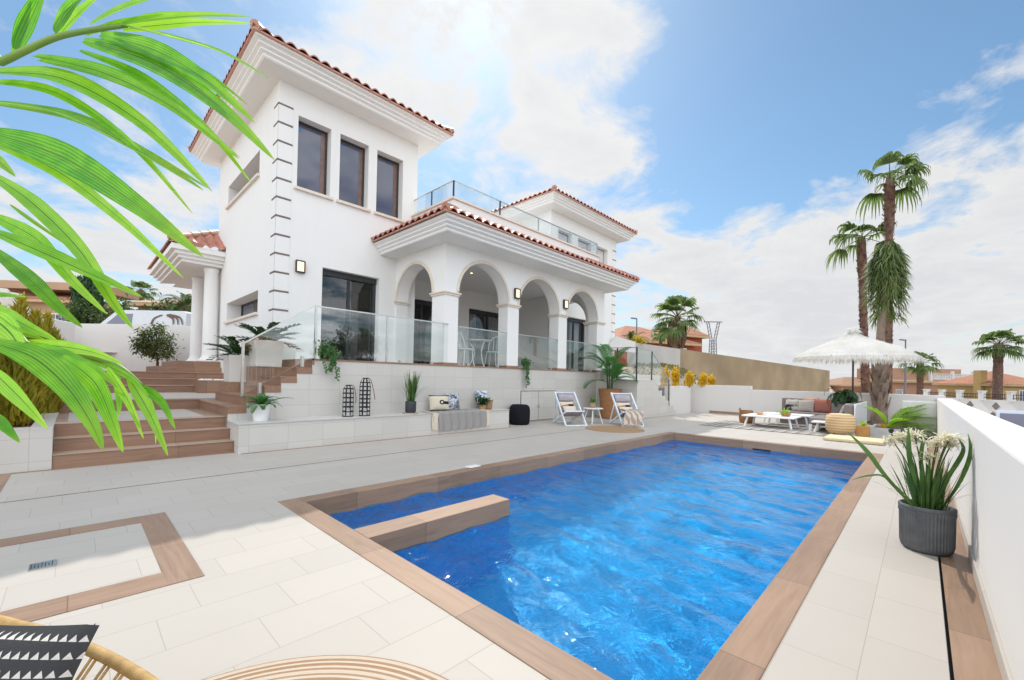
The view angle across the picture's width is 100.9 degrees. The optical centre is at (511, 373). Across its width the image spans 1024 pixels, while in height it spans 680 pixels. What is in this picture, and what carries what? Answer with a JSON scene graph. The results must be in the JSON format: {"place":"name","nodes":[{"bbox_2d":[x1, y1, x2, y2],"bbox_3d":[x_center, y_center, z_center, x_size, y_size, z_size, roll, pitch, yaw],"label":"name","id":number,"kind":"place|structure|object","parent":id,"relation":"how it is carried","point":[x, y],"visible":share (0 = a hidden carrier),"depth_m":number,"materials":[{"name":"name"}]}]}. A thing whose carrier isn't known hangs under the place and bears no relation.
{"place":"outdoors","nodes":[
{"label":"outdoors","id":0,"kind":"place"},
{"bbox_2d":[0,412,927,679],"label":"deck floor","id":1,"kind":"structure","parent":0,"point":[277,581],"depth_m":2.56,"materials":[{"name":"tile"}]},
{"bbox_2d":[0,408,58,473],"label":"planter bed","id":2,"kind":"object","parent":1,"relation":"on","point":[32,450],"visible":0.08,"depth_m":4.60,"materials":[{"name":"grey tile"}]},
{"bbox_2d":[0,291,51,426],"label":"conifer shrub","id":3,"kind":"object","parent":2,"relation":"on","point":[28,382],"visible":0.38,"depth_m":5.29,"materials":[{"name":"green plant"}]},
{"bbox_2d":[38,309,65,413],"bbox_3d":[-6.937,-0.137,6.295,0.487,1.656,0.462,1,-1,4],"label":"conifer shrub","id":4,"kind":"object","parent":2,"relation":"in","point":[54,404],"visible":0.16,"depth_m":6.27,"materials":[{"name":"brown plant"}]},
{"bbox_2d":[28,559,56,571],"bbox_3d":[-2.667,1.094,2.403,0.110,0.018,0.105,1,-1,44],"label":"floor drain","id":5,"kind":"object","parent":1,"relation":"on","point":[42,565],"visible":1,"depth_m":2.40,"materials":[{"name":"metal"}]},
{"bbox_2d":[0,512,204,621],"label":"deck inlay","id":6,"kind":"object","parent":1,"relation":"on","point":[177,562],"visible":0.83,"depth_m":2.38,"materials":[{"name":"brown tile"}]},
{"bbox_2d":[11,452,234,473],"bbox_3d":[-4.591,1.092,5.225,0.050,0.020,2.065,1,-1,44],"label":"wood look floor strip","id":7,"kind":"object","parent":1,"relation":"on","point":[117,463],"visible":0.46,"depth_m":5.06,"materials":[{"name":"tile"}]},
{"bbox_2d":[0,0,274,455],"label":"palm plant","id":8,"kind":"object","parent":1,"relation":"on","point":[72,375],"visible":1,"depth_m":0.92,"materials":[{"name":"green plant"}]},
{"bbox_2d":[52,361,233,468],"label":"entrance steps","id":9,"kind":"structure","parent":1,"relation":"on","point":[180,388],"depth_m":5.86,"materials":[{"name":"brown tile"}]},
{"bbox_2d":[199,358,314,416],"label":"side stairs","id":10,"kind":"structure","parent":9,"relation":"on","point":[227,400],"depth_m":7.18,"materials":[{"name":"brown tile"}]},
{"bbox_2d":[203,335,258,381],"bbox_3d":[-5.072,-0.275,7.923,1.231,0.862,1.271,1,-1,44],"label":"potted plant","id":11,"kind":"object","parent":10,"relation":"on","point":[232,367],"visible":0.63,"depth_m":7.64,"materials":[{"name":"green plant"}]},
{"bbox_2d":[223,322,301,366],"bbox_3d":[-4.489,-0.524,7.718,1.199,0.805,1.230,1,-1,16],"label":"potted plant","id":12,"kind":"object","parent":10,"relation":"on","point":[266,351],"visible":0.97,"depth_m":7.54,"materials":[{"name":"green plant"}]},
{"bbox_2d":[240,305,317,396],"bbox_3d":[-3.710,-0.405,6.796,0.070,1.535,1.095,1,-1,44],"label":"stair railing","id":13,"kind":"object","parent":10,"relation":"on","point":[259,386],"visible":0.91,"depth_m":6.67,"materials":[{"name":"silver metal"}]},
{"bbox_2d":[1,429,583,502],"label":"linear floor drain","id":14,"kind":"object","parent":1,"relation":"on","point":[247,471],"visible":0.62,"depth_m":4.66,"materials":[{"name":"metal"}]},
{"bbox_2d":[203,655,448,679],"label":"round rug","id":15,"kind":"object","parent":1,"relation":"on","point":[340,667],"visible":1,"depth_m":1.58,"materials":[{"name":"beige wicker"}]},
{"bbox_2d":[0,614,158,679],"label":"rattan chair","id":16,"kind":"object","parent":15,"relation":"on","point":[124,666],"visible":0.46,"depth_m":0.99,"materials":[{"name":"wicker"}]},
{"bbox_2d":[0,623,100,679],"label":"cushion","id":17,"kind":"object","parent":16,"relation":"on","point":[57,652],"visible":1,"depth_m":0.81,"materials":[{"name":"fabric"}]},
{"bbox_2d":[227,408,509,453],"bbox_3d":[-2.133,0.962,7.938,0.618,0.414,5.335,1,-1,44],"label":"tiled bench","id":18,"kind":"object","parent":1,"relation":"on","point":[251,435],"visible":0.81,"depth_m":6.78,"materials":[{"name":"grey tile"}]},
{"bbox_2d":[243,393,293,420],"bbox_3d":[-3.670,0.499,6.249,0.672,0.406,0.502,1,-1,19],"label":"potted plant","id":19,"kind":"object","parent":18,"relation":"on","point":[260,408],"visible":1,"depth_m":6.20,"materials":[{"name":"green plant"}]},
{"bbox_2d":[342,384,355,416],"bbox_3d":[-2.792,0.459,7.211,0.188,0.545,0.184,1,-1,23],"label":"lantern","id":20,"kind":"object","parent":18,"relation":"on","point":[347,412],"visible":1,"depth_m":7.16,"materials":[{"name":"black paint"}]},
{"bbox_2d":[359,378,374,415],"bbox_3d":[-2.552,0.404,7.433,0.192,0.670,0.264,1,-1,44],"label":"lantern","id":21,"kind":"object","parent":18,"relation":"on","point":[364,410],"visible":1,"depth_m":7.36,"materials":[{"name":"black paint"}]},
{"bbox_2d":[400,368,428,413],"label":"potted plant","id":22,"kind":"object","parent":18,"relation":"on","point":[410,402],"visible":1,"depth_m":8.00,"materials":[{"name":"green plant"}]},
{"bbox_2d":[421,409,489,431],"bbox_3d":[-1.190,0.957,8.817,0.540,0.378,1.520,1,-1,44],"label":"throw blanket","id":23,"kind":"object","parent":18,"relation":"on","point":[453,419],"visible":0.94,"depth_m":8.62,"materials":[{"name":"fabric"}]},
{"bbox_2d":[429,395,449,410],"bbox_3d":[-1.498,0.616,8.722,0.440,0.350,0.150,2,-16,-32],"label":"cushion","id":24,"kind":"object","parent":23,"relation":"on","point":[440,403],"visible":0.94,"depth_m":8.66,"materials":[{"name":"beige fabric"}]},
{"bbox_2d":[444,393,459,409],"bbox_3d":[-1.278,0.599,9.039,0.360,0.360,0.120,2,-13,-40],"label":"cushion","id":25,"kind":"object","parent":23,"relation":"on","point":[453,399],"visible":0.73,"depth_m":9.01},
{"bbox_2d":[475,393,490,409],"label":"potted plant","id":26,"kind":"object","parent":18,"relation":"on","point":[483,403],"visible":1,"depth_m":9.33,"materials":[{"name":"green plant"}]},
{"bbox_2d":[242,427,511,453],"bbox_3d":[-1.876,1.178,7.741,0.047,0.020,5.330,1,-1,44],"label":"wood look floor strip","id":27,"kind":"object","parent":1,"relation":"on","point":[365,441],"visible":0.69,"depth_m":7.03,"materials":[{"name":"tile"}]},
{"bbox_2d":[227,358,596,426],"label":"terrace","id":28,"kind":"structure","parent":1,"relation":"on","point":[318,391],"depth_m":8.66,"materials":[{"name":"grey tile"}]},
{"bbox_2d":[318,306,447,363],"bbox_3d":[-2.365,-0.670,8.190,0.062,0.908,2.750,1,-1,44],"label":"glass railing","id":29,"kind":"object","parent":28,"relation":"on","point":[386,351],"visible":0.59,"depth_m":8.13,"materials":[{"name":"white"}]},
{"bbox_2d":[314,339,340,380],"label":"trailing ivy","id":30,"kind":"object","parent":29,"relation":"hanging from","point":[330,350],"visible":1,"depth_m":7.21,"materials":[{"name":"green plant"}]},
{"bbox_2d":[147,19,639,372],"bbox_3d":[-3.136,-3.157,15.780,13.503,8.791,15.127,1,-1,44],"label":"villa","id":31,"kind":"object","parent":28,"relation":"on","point":[328,194],"visible":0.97,"depth_m":10.24,"materials":[{"name":"paint"}]},
{"bbox_2d":[223,299,257,323],"bbox_3d":[-6.472,-1.569,10.374,2.870,0.550,0.440,1,-1,44],"label":"window","id":32,"kind":"structure","parent":31,"relation":"in","point":[246,309],"depth_m":10.84,"materials":[{"name":"metal"}]},
{"bbox_2d":[225,173,259,209],"bbox_3d":[-6.522,-4.699,10.521,2.890,0.610,0.440,1,-1,44],"label":"window","id":33,"kind":"structure","parent":31,"relation":"in","point":[257,175],"depth_m":10.21,"materials":[{"name":"stone"}]},
{"bbox_2d":[294,121,333,200],"bbox_3d":[-4.318,-4.626,9.167,0.310,1.568,0.808,1,-1,44],"label":"window","id":34,"kind":"structure","parent":31,"relation":"in","point":[312,141],"depth_m":9.26,"materials":[{"name":"glass"}]},
{"bbox_2d":[253,269,376,360],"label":"sliding door","id":35,"kind":"structure","parent":31,"relation":"in","point":[340,290],"depth_m":11.96,"materials":[{"name":"glass"}]},
{"bbox_2d":[336,138,370,212],"bbox_3d":[-3.701,-4.606,9.805,0.310,1.568,0.804,1,-1,44],"label":"window","id":36,"kind":"structure","parent":31,"relation":"in","point":[352,156],"depth_m":9.91,"materials":[{"name":"glass"}]},
{"bbox_2d":[374,154,404,222],"bbox_3d":[-3.068,-4.585,10.458,0.310,1.568,0.826,1,-1,44],"label":"window","id":37,"kind":"structure","parent":31,"relation":"in","point":[387,169],"depth_m":10.57,"materials":[{"name":"glass"}]},
{"bbox_2d":[356,290,431,363],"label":"sliding door","id":38,"kind":"structure","parent":31,"relation":"in","point":[364,299],"depth_m":12.48,"materials":[{"name":"glass"}]},
{"bbox_2d":[413,307,498,366],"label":"sliding door","id":39,"kind":"structure","parent":31,"relation":"in","point":[490,323],"depth_m":15.03,"materials":[{"name":"glass"}]},
{"bbox_2d":[414,180,597,254],"bbox_3d":[0.166,-4.187,12.467,1.641,0.410,6.047,1,-1,44],"label":"roof railing","id":40,"kind":"object","parent":31,"relation":"on","point":[500,202],"visible":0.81,"depth_m":10.82,"materials":[{"name":"silver metal"}]},
{"bbox_2d":[566,317,584,370],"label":"sliding door","id":41,"kind":"structure","parent":31,"relation":"in","point":[575,327],"depth_m":16.66,"materials":[{"name":"glass"}]},
{"bbox_2d":[608,336,634,352],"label":"garden wall","id":42,"kind":"structure","parent":31,"relation":"attached to","point":[616,341],"depth_m":17.52,"materials":[{"name":"white paint"}]},
{"bbox_2d":[521,391,538,419],"bbox_3d":[0.461,0.846,11.058,0.044,0.755,0.670,1,-1,44],"label":"hatch door","id":43,"kind":"structure","parent":28,"relation":"in","point":[530,398],"depth_m":11.12,"materials":[{"name":"grey tile"}]},
{"bbox_2d":[518,334,557,369],"bbox_3d":[0.715,-0.554,11.375,0.060,0.878,1.625,1,-1,44],"label":"glass railing","id":44,"kind":"object","parent":28,"relation":"on","point":[539,337],"visible":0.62,"depth_m":11.39,"materials":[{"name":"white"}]},
{"bbox_2d":[521,357,533,387],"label":"trailing ivy","id":45,"kind":"object","parent":44,"relation":"hanging from","point":[525,361],"visible":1,"depth_m":10.81,"materials":[{"name":"green plant"}]},
{"bbox_2d":[538,391,555,419],"bbox_3d":[0.958,0.863,11.572,0.044,0.755,0.720,1,-1,44],"label":"hatch door","id":46,"kind":"structure","parent":28,"relation":"in","point":[547,399],"depth_m":11.54,"materials":[{"name":"grey tile"}]},
{"bbox_2d":[509,404,529,424],"bbox_3d":[0.185,0.998,10.371,0.516,0.495,0.516,1,-1,44],"label":"pouf","id":47,"kind":"object","parent":1,"relation":"on","point":[519,414],"visible":1,"depth_m":10.16,"materials":[{"name":"black"}]},
{"bbox_2d":[552,391,586,425],"bbox_3d":[1.426,0.870,10.596,0.570,0.824,0.892,1,-1,-17],"label":"deck chair","id":48,"kind":"object","parent":1,"relation":"on","point":[564,396],"visible":0.94,"depth_m":10.70,"materials":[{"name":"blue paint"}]},
{"bbox_2d":[278,432,883,679],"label":"swimming pool","id":49,"kind":"structure","parent":1,"relation":"in","point":[748,649],"depth_m":3.00,"materials":[{"name":"brown tile"}]},
{"bbox_2d":[329,440,862,679],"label":"water","id":50,"kind":"structure","parent":49,"relation":"in","point":[668,560],"depth_m":3.26,"materials":[{"name":"blue liquid"}]},
{"bbox_2d":[579,344,637,418],"bbox_3d":[2.881,0.195,12.603,1.825,2.264,1.874,1,-1,44],"label":"potted plant","id":51,"kind":"object","parent":1,"relation":"on","point":[605,397],"visible":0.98,"depth_m":12.30,"materials":[{"name":"green plant"}]},
{"bbox_2d":[586,426,644,432],"bbox_3d":[2.361,1.275,9.728,1.328,0.012,1.328,1,-1,44],"label":"round rug","id":52,"kind":"object","parent":1,"relation":"on","point":[616,429],"visible":1,"depth_m":9.60,"materials":[{"name":"wicker"}]},
{"bbox_2d":[609,392,643,426],"bbox_3d":[2.881,0.902,10.719,0.570,0.824,0.892,1,-1,-10],"label":"deck chair","id":53,"kind":"object","parent":1,"relation":"on","point":[621,397],"visible":0.64,"depth_m":10.89,"materials":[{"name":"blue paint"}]},
{"bbox_2d":[621,408,643,427],"bbox_3d":[2.903,1.092,10.431,0.653,0.424,0.637,1,-1,-7],"label":"throw blanket","id":54,"kind":"object","parent":53,"relation":"on","point":[632,417],"visible":1,"depth_m":10.25,"materials":[{"name":"fabric"}]},
{"bbox_2d":[595,372,675,418],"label":"pool stairs","id":55,"kind":"structure","parent":1,"relation":"on","point":[649,399],"depth_m":13.06,"materials":[{"name":"grey tile"}]},
{"bbox_2d":[606,347,669,400],"bbox_3d":[3.982,0.136,13.584,1.232,1.810,2.268,1,-1,44],"label":"stair railing","id":56,"kind":"object","parent":55,"relation":"on","point":[652,353],"visible":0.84,"depth_m":13.07,"materials":[{"name":"silver metal"}]},
{"bbox_2d":[655,381,690,413],"bbox_3d":[5.823,0.859,17.011,3.120,1.160,4.620,1,-1,44],"label":"garden planter","id":57,"kind":"object","parent":1,"relation":"on","point":[680,399],"visible":0.66,"depth_m":14.88,"materials":[{"name":"white paint"}]},
{"bbox_2d":[659,365,670,386],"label":"conifer shrub","id":58,"kind":"object","parent":57,"relation":"in","point":[664,379],"visible":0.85,"depth_m":14.55,"materials":[{"name":"yellow plant"}]},
{"bbox_2d":[670,366,680,385],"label":"conifer shrub","id":59,"kind":"object","parent":57,"relation":"in","point":[675,374],"visible":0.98,"depth_m":14.95,"materials":[{"name":"yellow plant"}]},
{"bbox_2d":[701,420,837,435],"bbox_3d":[6.638,1.375,10.827,2.800,0.010,2.150,1,-1,44],"label":"patterned rug","id":60,"kind":"object","parent":1,"relation":"on","point":[782,428],"visible":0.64,"depth_m":10.68,"materials":[{"name":"fabric"}]},
{"bbox_2d":[739,408,752,422],"bbox_3d":[6.566,1.176,11.858,0.367,0.438,0.387,1,-1,44],"label":"basket","id":61,"kind":"object","parent":60,"relation":"on","point":[743,418],"visible":0.85,"depth_m":11.75,"materials":[{"name":"brown wicker"}]},
{"bbox_2d":[741,413,800,429],"bbox_3d":[6.706,1.240,10.939,1.160,0.305,0.900,1,-1,44],"label":"coffee table","id":62,"kind":"object","parent":60,"relation":"on","point":[753,415],"visible":0.92,"depth_m":10.83,"materials":[{"name":"white paint"}]},
{"bbox_2d":[762,412,814,426],"bbox_3d":[7.548,1.259,11.586,1.150,0.315,0.700,1,-1,44],"label":"coffee table","id":63,"kind":"object","parent":60,"relation":"on","point":[795,414],"visible":0.59,"depth_m":11.43,"materials":[{"name":"white paint"}]},
{"bbox_2d":[776,398,866,434],"bbox_3d":[8.055,1.069,11.285,1.995,0.700,2.935,1,-1,44],"label":"corner sofa","id":64,"kind":"object","parent":1,"relation":"on","point":[858,410],"visible":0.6,"depth_m":11.05,"materials":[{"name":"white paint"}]},
{"bbox_2d":[785,399,800,410],"bbox_3d":[8.362,0.941,12.590,0.150,0.380,0.400,26,-16,-37],"label":"cushion","id":65,"kind":"object","parent":64,"relation":"on","point":[791,404],"visible":0.97,"depth_m":12.55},
{"bbox_2d":[797,400,814,411],"bbox_3d":[8.551,0.941,12.296,0.150,0.360,0.400,26,-16,-37],"label":"cushion","id":66,"kind":"object","parent":64,"relation":"on","point":[806,405],"visible":1,"depth_m":12.24,"materials":[{"name":"fabric"}]},
{"bbox_2d":[813,399,831,412],"bbox_3d":[8.866,0.925,12.075,0.420,0.400,0.150,1,-18,44],"label":"cushion","id":67,"kind":"object","parent":64,"relation":"on","point":[820,405],"visible":0.94,"depth_m":12.03,"materials":[{"name":"pink fabric"}]},
{"bbox_2d":[825,413,855,433],"bbox_3d":[7.238,1.094,9.316,0.544,0.430,0.544,1,-1,44],"label":"pouf","id":68,"kind":"object","parent":1,"relation":"on","point":[839,423],"visible":1,"depth_m":9.12,"materials":[{"name":"wicker"}]},
{"bbox_2d":[823,434,884,444],"bbox_3d":[6.892,1.328,8.515,0.920,0.061,0.780,1,-1,44],"label":"floor cushion","id":69,"kind":"object","parent":1,"relation":"on","point":[850,439],"visible":0.83,"depth_m":8.35,"materials":[{"name":"beige fabric"}]},
{"bbox_2d":[792,328,924,402],"bbox_3d":[9.015,0.119,11.179,2.723,2.638,2.721,1,-1,44],"label":"parasol","id":70,"kind":"object","parent":1,"relation":"on","point":[853,346],"visible":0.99,"depth_m":10.64,"materials":[{"name":"white fabric"}]},
{"bbox_2d":[856,421,869,437],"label":"potted plant","id":71,"kind":"object","parent":1,"relation":"on","point":[862,429],"visible":0.94,"depth_m":9.12,"materials":[{"name":"orange wood"}]},
{"bbox_2d":[870,424,901,438],"bbox_3d":[8.482,1.303,9.568,0.500,0.210,1.200,1,-1,44],"label":"planter","id":72,"kind":"object","parent":1,"relation":"on","point":[877,431],"visible":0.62,"depth_m":9.22,"materials":[{"name":"white"}]},
{"bbox_2d":[864,404,936,435],"bbox_3d":[8.496,1.046,8.959,1.632,0.818,0.788,1,-1,10],"label":"palm shoot","id":73,"kind":"object","parent":72,"relation":"in","point":[900,418],"visible":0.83,"depth_m":9.07,"materials":[{"name":"plant"}]},
{"bbox_2d":[859,239,913,424],"bbox_3d":[10.691,-1.177,12.135,1.272,5.330,1.326,1,-1,44],"label":"leaning palm","id":74,"kind":"object","parent":1,"relation":"on","point":[886,276],"visible":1,"depth_m":11.95,"materials":[{"name":"green plant"}]},
{"bbox_2d":[902,400,936,439],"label":"wall block","id":75,"kind":"structure","parent":1,"relation":"on","point":[931,411],"depth_m":9.02,"materials":[{"name":"white paint"}]},
{"bbox_2d":[927,444,953,679],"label":"drain channel","id":76,"kind":"object","parent":1,"relation":"on","point":[951,671],"depth_m":2.05,"materials":[{"name":"black paint"}]},
{"bbox_2d":[112,352,834,391],"bbox_3d":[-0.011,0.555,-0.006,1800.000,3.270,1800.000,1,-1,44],"label":"ground","id":77,"kind":"structure","parent":0,"point":[642,370],"depth_m":19.21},
{"bbox_2d":[0,288,30,315],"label":"boundary wall","id":78,"kind":"structure","parent":77,"relation":"on","point":[5,301],"depth_m":8.69,"materials":[{"name":"white paint"}]},
{"bbox_2d":[0,280,138,320],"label":"beige house","id":79,"kind":"structure","parent":77,"relation":"on","point":[61,290],"depth_m":33.93,"materials":[{"name":"white paint"}]},
{"bbox_2d":[62,275,106,323],"bbox_3d":[-26.180,-3.750,25.999,2.554,5.298,1.362,1,-1,0],"label":"cypress tree","id":80,"kind":"object","parent":77,"relation":"on","point":[87,283],"visible":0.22,"depth_m":25.81,"materials":[{"name":"green plant"}]},
{"bbox_2d":[41,316,190,370],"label":"wall","id":81,"kind":"structure","parent":77,"relation":"on","point":[108,339],"depth_m":17.59,"materials":[{"name":"white paint"}]},
{"bbox_2d":[56,291,178,323],"bbox_3d":[-22.978,-2.540,24.927,7.961,4.953,2.259,1,-1,3],"label":"hedge","id":82,"kind":"object","parent":77,"relation":"on","point":[87,314],"visible":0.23,"depth_m":24.91,"materials":[{"name":"green plant"}]},
{"bbox_2d":[127,280,158,309],"bbox_3d":[-35.222,-4.990,40.130,2.431,7.697,2.770,1,-1,44],"label":"fan palm","id":83,"kind":"object","parent":77,"relation":"on","point":[145,295],"visible":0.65,"depth_m":39.88,"materials":[{"name":"green plant"}]},
{"bbox_2d":[100,310,190,325],"bbox_3d":[-17.394,-1.946,20.220,4.900,1.940,1.900,1,-1,0],"label":"delivery van","id":84,"kind":"object","parent":77,"relation":"on","point":[176,318],"visible":0.16,"depth_m":19.38,"materials":[{"name":"white paint"}]},
{"bbox_2d":[127,298,184,310],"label":"beige house","id":85,"kind":"structure","parent":77,"relation":"on","point":[139,304],"depth_m":26.51,"materials":[{"name":"white paint"}]},
{"bbox_2d":[158,292,191,311],"bbox_3d":[-18.921,-2.887,24.453,2.336,3.398,2.436,1,-1,44],"label":"date palm","id":86,"kind":"object","parent":77,"relation":"on","point":[184,305],"visible":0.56,"depth_m":24.09,"materials":[{"name":"green plant"}]},
{"bbox_2d":[614,326,701,366],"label":"red house","id":87,"kind":"structure","parent":77,"relation":"on","point":[624,330],"depth_m":36.62,"materials":[{"name":"brick"}]},
{"bbox_2d":[633,362,699,385],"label":"weeds","id":88,"kind":"object","parent":77,"relation":"on","point":[669,366],"visible":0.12,"depth_m":19.15,"materials":[{"name":"plant"}]},
{"bbox_2d":[650,295,705,348],"bbox_3d":[10.495,-2.664,27.205,3.228,4.862,3.140,1,-1,5],"label":"fan palm","id":89,"kind":"object","parent":77,"relation":"on","point":[675,332],"visible":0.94,"depth_m":26.73,"materials":[{"name":"green plant"}]},
{"bbox_2d":[656,327,709,351],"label":"red house wing","id":90,"kind":"structure","parent":77,"relation":"on","point":[696,336],"depth_m":38.64,"materials":[{"name":"paint"}]},
{"bbox_2d":[705,321,721,353],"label":"power pylon","id":91,"kind":"object","parent":77,"relation":"on","point":[713,341],"visible":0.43,"depth_m":88.06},
{"bbox_2d":[627,343,829,391],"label":"retaining wall","id":92,"kind":"structure","parent":77,"relation":"on","point":[738,371],"depth_m":27.16,"materials":[{"name":"paint"}]},
{"bbox_2d":[690,385,944,425],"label":"end wall","id":93,"kind":"structure","parent":77,"relation":"on","point":[724,399],"depth_m":14.62,"materials":[{"name":"white paint"}]},
{"bbox_2d":[830,377,860,392],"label":"pink house","id":94,"kind":"structure","parent":77,"relation":"on","point":[842,383],"depth_m":66.52,"materials":[{"name":"white paint"}]},
{"bbox_2d":[825,221,896,392],"bbox_3d":[19.695,-3.101,23.971,3.386,11.033,3.427,1,-1,44],"label":"fan palm","id":95,"kind":"object","parent":77,"relation":"on","point":[859,246],"visible":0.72,"depth_m":23.96,"materials":[{"name":"green plant"}]},
{"bbox_2d":[855,151,930,393],"bbox_3d":[19.767,-4.550,22.141,3.013,13.884,3.294,1,-1,44],"label":"fan palm","id":96,"kind":"object","parent":77,"relation":"on","point":[913,166],"visible":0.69,"depth_m":22.02,"materials":[{"name":"green plant"}]},
{"bbox_2d":[857,368,972,394],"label":"pink house","id":97,"kind":"structure","parent":77,"relation":"on","point":[911,381],"depth_m":62.00,"materials":[{"name":"white paint"}]},
{"bbox_2d":[898,351,942,394],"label":"fan palm","id":98,"kind":"object","parent":77,"relation":"on","point":[920,369],"visible":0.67,"depth_m":57.61,"materials":[{"name":"green plant"}]},
{"bbox_2d":[932,370,1023,400],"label":"yellow house","id":99,"kind":"structure","parent":77,"relation":"on","point":[980,380],"depth_m":47.25,"materials":[{"name":"white paint"}]},
{"bbox_2d":[970,328,1023,399],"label":"fan palm","id":100,"kind":"object","parent":77,"relation":"on","point":[998,350],"visible":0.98,"depth_m":44.81,"materials":[{"name":"green plant"}]},
{"bbox_2d":[0,0,1023,378],"label":"sky","id":101,"kind":"structure","parent":0,"point":[735,137],"materials":[{"name":"blue"}]},
{"bbox_2d":[824,388,861,406],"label":"potted plant","id":102,"kind":"object","parent":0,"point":[844,396],"visible":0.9,"depth_m":10.99,"materials":[{"name":"green plant"}]},
{"bbox_2d":[760,454,949,679],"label":"walkway","id":103,"kind":"structure","parent":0,"point":[871,607],"depth_m":2.11,"materials":[{"name":"tile"}]},
{"bbox_2d":[849,426,971,556],"bbox_3d":[2.715,0.781,2.951,0.792,0.860,0.501,1,-1,16],"label":"potted plant","id":104,"kind":"object","parent":103,"relation":"on","point":[928,516],"visible":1,"depth_m":2.85,"materials":[{"name":"green plant"}]},
{"bbox_2d":[927,440,1001,679],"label":"wood look path","id":105,"kind":"structure","parent":0,"point":[973,653],"depth_m":2.04,"materials":[{"name":"tile"}]},
{"label":"upper patio ground","id":106,"kind":"structure","parent":0,"visible":0},
{"bbox_2d":[126,322,183,365],"bbox_3d":[-13.686,-1.068,16.403,1.696,2.004,2.015,1,-1,-5],"label":"tree","id":107,"kind":"object","parent":106,"relation":"on","point":[150,347],"visible":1,"depth_m":16.11,"materials":[{"name":"green plant"}]},
{"label":"near deck floor","id":108,"kind":"structure","parent":0,"visible":0},
{"bbox_2d":[936,398,1023,679],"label":"boundary wall","id":109,"kind":"structure","parent":108,"relation":"on","point":[990,509],"depth_m":1.96,"materials":[{"name":"white paint"}]},
{"label":"street","id":110,"kind":"structure","parent":0,"visible":0},
{"bbox_2d":[922,389,1023,413],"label":"street wall","id":111,"kind":"structure","parent":110,"relation":"on","point":[982,403],"depth_m":33.98,"materials":[{"name":"white paint"}]},
{"bbox_2d":[991,410,1023,427],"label":"parked car","id":112,"kind":"object","parent":110,"relation":"on","point":[1014,417],"visible":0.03,"depth_m":13.72,"materials":[{"name":"silver metal"}]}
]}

